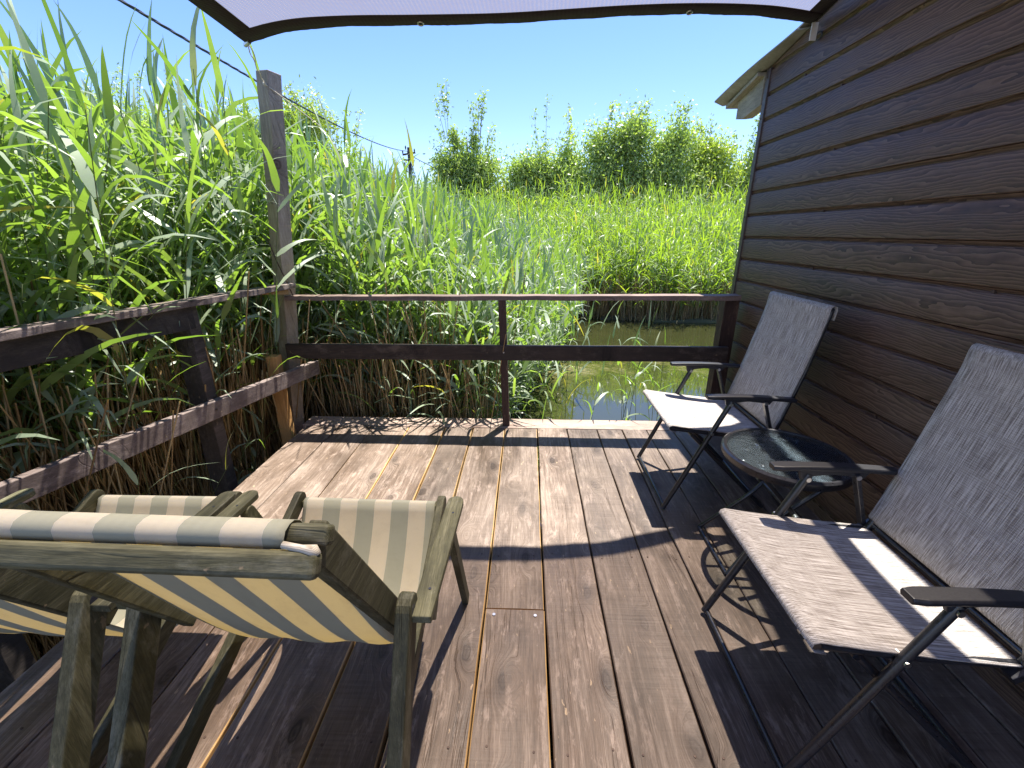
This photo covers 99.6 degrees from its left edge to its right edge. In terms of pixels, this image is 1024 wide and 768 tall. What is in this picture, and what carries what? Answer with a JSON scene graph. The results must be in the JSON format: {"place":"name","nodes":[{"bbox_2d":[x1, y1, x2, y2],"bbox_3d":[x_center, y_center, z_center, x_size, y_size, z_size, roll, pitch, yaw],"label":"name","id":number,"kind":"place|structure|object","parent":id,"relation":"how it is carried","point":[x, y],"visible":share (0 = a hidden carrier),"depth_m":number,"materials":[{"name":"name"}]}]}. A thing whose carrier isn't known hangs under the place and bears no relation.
{"place":"outdoors","nodes":[
{"label":"outdoors","id":0,"kind":"place"},
{"bbox_2d":[41,293,716,656],"bbox_3d":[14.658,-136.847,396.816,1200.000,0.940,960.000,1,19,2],"label":"ground","id":1,"kind":"structure","parent":0,"point":[698,320],"depth_m":10.27,"materials":[{"name":"soil"}]},
{"bbox_2d":[64,62,229,152],"bbox_3d":[-21.242,-13.143,26.653,10.589,11.352,5.396,1,19,2],"label":"tree","id":2,"kind":"object","parent":1,"relation":"on","point":[145,120],"visible":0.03,"depth_m":25.17,"materials":[{"name":"green plant"}]},
{"bbox_2d":[0,291,317,661],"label":"dead reed stalks","id":3,"kind":"object","parent":1,"relation":"on","point":[46,642],"visible":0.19,"depth_m":2.52,"materials":[{"name":"brown plant"}]},
{"bbox_2d":[0,283,319,692],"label":"deck railing","id":4,"kind":"object","parent":1,"relation":"on","point":[29,344],"visible":0.8,"depth_m":2.12,"materials":[{"name":"brown wood"}]},
{"bbox_2d":[0,254,343,656],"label":"dead reed stalks","id":5,"kind":"object","parent":1,"relation":"on","point":[158,407],"visible":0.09,"depth_m":2.51,"materials":[{"name":"brown plant"}]},
{"bbox_2d":[0,0,456,659],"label":"reed bed","id":6,"kind":"object","parent":1,"relation":"on","point":[128,212],"visible":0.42,"depth_m":2.27,"materials":[{"name":"green plant"}]},
{"bbox_2d":[256,70,303,433],"bbox_3d":[-1.653,-0.340,3.194,0.445,3.337,0.177,1,19,2],"label":"corner post","id":7,"kind":"object","parent":1,"relation":"on","point":[272,124],"visible":0.48,"depth_m":2.90,"materials":[{"name":"brown wood"}]},
{"bbox_2d":[248,45,319,125],"bbox_3d":[-1.410,-1.739,2.564,0.184,0.188,0.902,-1,19,-2],"label":"rope","id":8,"kind":"object","parent":7,"relation":"attached to","point":[264,83],"visible":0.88,"depth_m":2.61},
{"bbox_2d":[265,354,295,445],"bbox_3d":[-1.692,0.494,3.311,0.081,1.475,0.080,1,19,2],"label":"short post","id":9,"kind":"object","parent":1,"relation":"on","point":[284,416],"visible":0.37,"depth_m":3.17,"materials":[{"name":"brown wood"}]},
{"bbox_2d":[205,74,383,179],"bbox_3d":[-13.144,-12.404,26.064,11.090,10.349,5.412,1,19,2],"label":"tree","id":10,"kind":"object","parent":1,"relation":"on","point":[288,115],"visible":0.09,"depth_m":24.52,"materials":[{"name":"green plant"}]},
{"bbox_2d":[265,269,525,465],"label":"dead reed stalks","id":11,"kind":"object","parent":1,"relation":"on","point":[386,372],"visible":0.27,"depth_m":3.65,"materials":[{"name":"brown plant"}]},
{"bbox_2d":[368,147,436,191],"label":"bush","id":12,"kind":"object","parent":1,"relation":"on","point":[392,153],"depth_m":26.89,"materials":[{"name":"green plant"}]},
{"bbox_2d":[219,117,592,418],"bbox_3d":[-0.305,-1.787,6.716,4.070,2.884,7.947,1,19,2],"label":"reed bed","id":13,"kind":"object","parent":1,"relation":"on","point":[414,245],"visible":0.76,"depth_m":3.69,"materials":[{"name":"green plant"}]},
{"bbox_2d":[402,146,435,188],"bbox_3d":[-1.276,-10.913,27.198,13.484,6.180,1.639,-14,23,-34],"label":"utility pole","id":14,"kind":"object","parent":1,"relation":"on","point":[410,166],"visible":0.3,"depth_m":23.54,"materials":[{"name":"black metal"}]},
{"bbox_2d":[117,0,408,151],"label":"overhead cable","id":15,"kind":"object","parent":14,"relation":"attached to","point":[171,30],"visible":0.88,"depth_m":5.44,"materials":[{"name":"black plastic"}]},
{"bbox_2d":[419,78,511,211],"bbox_3d":[-2.455,-11.748,24.835,5.352,9.925,4.510,1,19,2],"label":"tree","id":16,"kind":"object","parent":1,"relation":"on","point":[467,167],"visible":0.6,"depth_m":24.06,"materials":[{"name":"green plant"}]},
{"bbox_2d":[0,416,1023,767],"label":"deck","id":17,"kind":"structure","parent":1,"relation":"on","point":[642,568],"depth_m":1.51,"materials":[{"name":"brown wood"}]},
{"bbox_2d":[0,488,242,767],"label":"deckchair","id":18,"kind":"object","parent":17,"relation":"on","point":[83,624],"visible":0.58,"depth_m":0.98,"materials":[{"name":"beige fabric"}]},
{"bbox_2d":[0,490,468,767],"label":"deckchair","id":19,"kind":"object","parent":17,"relation":"on","point":[331,570],"visible":1,"depth_m":0.92,"materials":[{"name":"beige fabric"}]},
{"bbox_2d":[284,294,741,425],"bbox_3d":[-0.022,-0.073,3.233,3.221,1.196,0.207,1,19,2],"label":"deck railing","id":20,"kind":"object","parent":17,"relation":"on","point":[719,351],"visible":0.92,"depth_m":3.06,"materials":[{"name":"brown wood"}]},
{"bbox_2d":[637,291,837,508],"bbox_3d":[1.134,0.070,2.377,0.683,1.081,0.605,1,19,2],"label":"folding chair","id":21,"kind":"object","parent":17,"relation":"on","point":[780,354],"visible":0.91,"depth_m":2.28,"materials":[{"name":"grey fabric"}]},
{"bbox_2d":[697,428,855,575],"bbox_3d":[1.163,0.533,1.920,0.500,0.517,0.500,1,19,2],"label":"side table","id":22,"kind":"object","parent":17,"relation":"on","point":[753,452],"visible":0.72,"depth_m":1.84,"materials":[{"name":"black glass"}]},
{"bbox_2d":[701,343,1023,767],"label":"folding chair","id":23,"kind":"object","parent":17,"relation":"on","point":[948,508],"visible":1,"depth_m":1.22,"materials":[{"name":"grey fabric"}]},
{"bbox_2d":[714,0,1023,718],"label":"house","id":24,"kind":"structure","parent":17,"relation":"on","point":[884,210],"depth_m":1.84,"materials":[{"name":"brown wood"}]},
{"bbox_2d":[809,22,822,40],"bbox_3d":[1.597,-1.849,2.266,0.045,0.082,0.043,-6,20,-17],"label":"sail bracket","id":25,"kind":"object","parent":24,"relation":"attached to","point":[813,32],"visible":1,"depth_m":2.27,"materials":[{"name":"grey metal"}]},
{"bbox_2d":[188,0,837,47],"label":"shade sail","id":26,"kind":"object","parent":25,"relation":"attached to","point":[218,12],"visible":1,"depth_m":1.93,"materials":[{"name":"white fabric"}]},
{"bbox_2d":[487,135,550,211],"bbox_3d":[0.372,-10.577,25.560,4.574,7.236,3.574,1,19,2],"label":"bush","id":27,"kind":"object","parent":1,"relation":"on","point":[524,168],"visible":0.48,"depth_m":24.44,"materials":[{"name":"green plant"}]},
{"bbox_2d":[423,242,629,418],"bbox_3d":[0.384,-1.083,6.482,2.280,1.989,7.372,3,20,9],"label":"reed bed","id":28,"kind":"object","parent":1,"relation":"on","point":[554,312],"visible":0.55,"depth_m":4.25,"materials":[{"name":"green plant"}]},
{"bbox_2d":[526,93,590,215],"bbox_3d":[2.600,-11.643,25.432,4.562,9.333,3.128,1,19,2],"label":"tree","id":29,"kind":"object","parent":1,"relation":"on","point":[557,159],"visible":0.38,"depth_m":24.71,"materials":[{"name":"green plant"}]},
{"bbox_2d":[403,167,748,320],"bbox_3d":[5.297,-5.020,13.548,20.403,4.461,10.712,1,19,2],"label":"reed bed","id":30,"kind":"object","parent":1,"relation":"on","point":[678,241],"visible":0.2,"depth_m":11.04,"materials":[{"name":"green plant"}]},
{"bbox_2d":[545,89,720,217],"bbox_3d":[6.764,-11.383,24.708,10.105,9.320,4.877,1,19,2],"label":"tree","id":31,"kind":"object","parent":1,"relation":"on","point":[629,142],"visible":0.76,"depth_m":23.57,"materials":[{"name":"green plant"}]},
{"bbox_2d":[572,265,731,321],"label":"dead reed stalks","id":32,"kind":"object","parent":1,"relation":"on","point":[631,311],"visible":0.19,"depth_m":10.28,"materials":[{"name":"plant"}]},
{"bbox_2d":[653,113,753,213],"bbox_3d":[11.013,-11.145,25.438,8.262,8.388,4.249,1,19,2],"label":"tree","id":33,"kind":"object","parent":1,"relation":"on","point":[715,153],"visible":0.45,"depth_m":24.27,"materials":[{"name":"green plant"}]},
{"bbox_2d":[724,113,759,213],"bbox_3d":[13.717,-11.176,25.246,5.058,8.575,3.753,1,19,2],"label":"tree","id":34,"kind":"object","parent":1,"relation":"on","point":[750,156],"visible":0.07,"depth_m":24.59,"materials":[{"name":"green plant"}]},
{"bbox_2d":[0,0,818,228],"label":"sky","id":35,"kind":"structure","parent":0,"point":[392,73],"materials":[{"name":"blue"}]},
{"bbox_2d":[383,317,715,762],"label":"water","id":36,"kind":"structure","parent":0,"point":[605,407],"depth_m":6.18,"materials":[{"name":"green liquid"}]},
{"bbox_2d":[79,441,207,494],"bbox_3d":[-1.819,0.754,2.191,0.692,1.126,0.189,-16,25,-37],"label":"reed plant","id":37,"kind":"object","parent":36,"relation":"on","point":[129,471],"visible":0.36,"depth_m":2.01,"materials":[{"name":"green plant"}]},
{"bbox_2d":[177,434,231,495],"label":"reed plant","id":38,"kind":"object","parent":36,"relation":"on","point":[208,478],"visible":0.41,"depth_m":2.45,"materials":[{"name":"green plant"}]},
{"bbox_2d":[203,417,263,484],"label":"reed plant","id":39,"kind":"object","parent":36,"relation":"on","point":[241,479],"visible":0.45,"depth_m":2.83,"materials":[{"name":"green plant"}]},
{"bbox_2d":[230,405,260,485],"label":"reed plant","id":40,"kind":"object","parent":36,"relation":"in","point":[254,452],"visible":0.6,"depth_m":3.00,"materials":[{"name":"green plant"}]},
{"bbox_2d":[231,280,308,463],"bbox_3d":[-1.676,0.182,2.895,0.676,1.738,0.384,-11,22,-28],"label":"reed plant","id":41,"kind":"object","parent":36,"relation":"in","point":[277,314],"visible":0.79,"depth_m":2.93,"materials":[{"name":"green plant"}]},
{"bbox_2d":[335,361,413,416],"bbox_3d":[-1.080,0.238,3.597,0.379,1.168,0.562,10,22,27],"label":"reed plant","id":42,"kind":"object","parent":36,"relation":"in","point":[373,397],"visible":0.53,"depth_m":3.47,"materials":[{"name":"green plant"}]},
{"bbox_2d":[357,325,404,413],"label":"reed plant","id":43,"kind":"object","parent":36,"relation":"in","point":[381,386],"visible":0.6,"depth_m":3.45,"materials":[{"name":"green plant"}]},
{"bbox_2d":[392,329,434,417],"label":"reed plant","id":44,"kind":"object","parent":36,"relation":"in","point":[409,394],"visible":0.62,"depth_m":3.46,"materials":[{"name":"green plant"}]},
{"bbox_2d":[382,359,455,417],"bbox_3d":[-0.754,0.291,3.489,0.506,1.139,0.368,-13,23,-34],"label":"reed plant","id":45,"kind":"object","parent":36,"relation":"on","point":[421,385],"visible":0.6,"depth_m":3.38,"materials":[{"name":"green plant"}]},
{"bbox_2d":[407,335,469,424],"bbox_3d":[-0.607,0.251,3.385,0.357,1.285,0.635,11,22,28],"label":"reed plant","id":46,"kind":"object","parent":36,"relation":"in","point":[439,412],"visible":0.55,"depth_m":3.35,"materials":[{"name":"green plant"}]},
{"bbox_2d":[440,360,477,416],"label":"reed plant","id":47,"kind":"object","parent":36,"relation":"in","point":[457,381],"visible":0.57,"depth_m":3.32,"materials":[{"name":"green plant"}]},
{"bbox_2d":[458,337,497,417],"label":"reed plant","id":48,"kind":"object","parent":36,"relation":"in","point":[479,367],"visible":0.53,"depth_m":3.34,"materials":[{"name":"green plant"}]},
{"bbox_2d":[529,289,541,410],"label":"reed plant","id":49,"kind":"object","parent":36,"relation":"in","point":[532,362],"visible":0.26,"depth_m":4.69,"materials":[{"name":"green plant"}]},
{"bbox_2d":[515,371,568,418],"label":"reed plant","id":50,"kind":"object","parent":36,"relation":"on","point":[541,404],"visible":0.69,"depth_m":3.50,"materials":[{"name":"green plant"}]},
{"bbox_2d":[544,361,568,418],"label":"reed plant","id":51,"kind":"object","parent":36,"relation":"in","point":[559,382],"visible":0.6,"depth_m":3.80,"materials":[{"name":"green plant"}]},
{"bbox_2d":[550,301,585,413],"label":"reed plant","id":52,"kind":"object","parent":36,"relation":"in","point":[561,366],"visible":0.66,"depth_m":4.12,"materials":[{"name":"green plant"}]},
{"bbox_2d":[572,303,604,415],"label":"reed plant","id":53,"kind":"object","parent":36,"relation":"on","point":[578,372],"visible":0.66,"depth_m":4.57,"materials":[{"name":"green plant"}]},
{"bbox_2d":[584,336,612,419],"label":"reed plant","id":54,"kind":"object","parent":36,"relation":"on","point":[599,397],"visible":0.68,"depth_m":3.54,"materials":[{"name":"green plant"}]},
{"bbox_2d":[612,318,629,420],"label":"reed plant","id":55,"kind":"object","parent":36,"relation":"on","point":[623,397],"visible":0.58,"depth_m":3.63,"materials":[{"name":"green plant"}]},
{"bbox_2d":[604,304,647,419],"bbox_3d":[1.155,-0.205,4.543,0.245,1.419,0.466,-11,22,-28],"label":"reed plant","id":56,"kind":"object","parent":36,"relation":"on","point":[620,344],"visible":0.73,"depth_m":4.49,"materials":[{"name":"green plant"}]},
{"bbox_2d":[624,368,637,420],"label":"reed plant","id":57,"kind":"object","parent":36,"relation":"on","point":[626,419],"visible":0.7,"depth_m":3.46,"materials":[{"name":"green plant"}]},
{"bbox_2d":[618,317,651,420],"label":"reed plant","id":58,"kind":"object","parent":36,"relation":"on","point":[634,344],"visible":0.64,"depth_m":4.24,"materials":[{"name":"green plant"}]},
{"bbox_2d":[616,311,656,419],"bbox_3d":[0.991,0.052,3.741,0.470,1.464,0.135,4,20,12],"label":"reed plant","id":59,"kind":"object","parent":36,"relation":"on","point":[637,374],"visible":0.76,"depth_m":3.73,"materials":[{"name":"green plant"}]},
{"bbox_2d":[628,306,651,420],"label":"reed plant","id":60,"kind":"object","parent":36,"relation":"on","point":[632,392],"visible":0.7,"depth_m":4.10,"materials":[{"name":"green plant"}]},
{"bbox_2d":[637,337,656,420],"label":"reed plant","id":61,"kind":"object","parent":36,"relation":"on","point":[644,384],"visible":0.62,"depth_m":4.11,"materials":[{"name":"green plant"}]},
{"bbox_2d":[638,332,674,415],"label":"reed plant","id":62,"kind":"object","parent":36,"relation":"on","point":[654,370],"visible":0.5,"depth_m":4.25,"materials":[{"name":"green plant"}]},
{"bbox_2d":[641,326,674,420],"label":"reed plant","id":63,"kind":"object","parent":36,"relation":"on","point":[662,369],"visible":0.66,"depth_m":3.69,"materials":[{"name":"green plant"}]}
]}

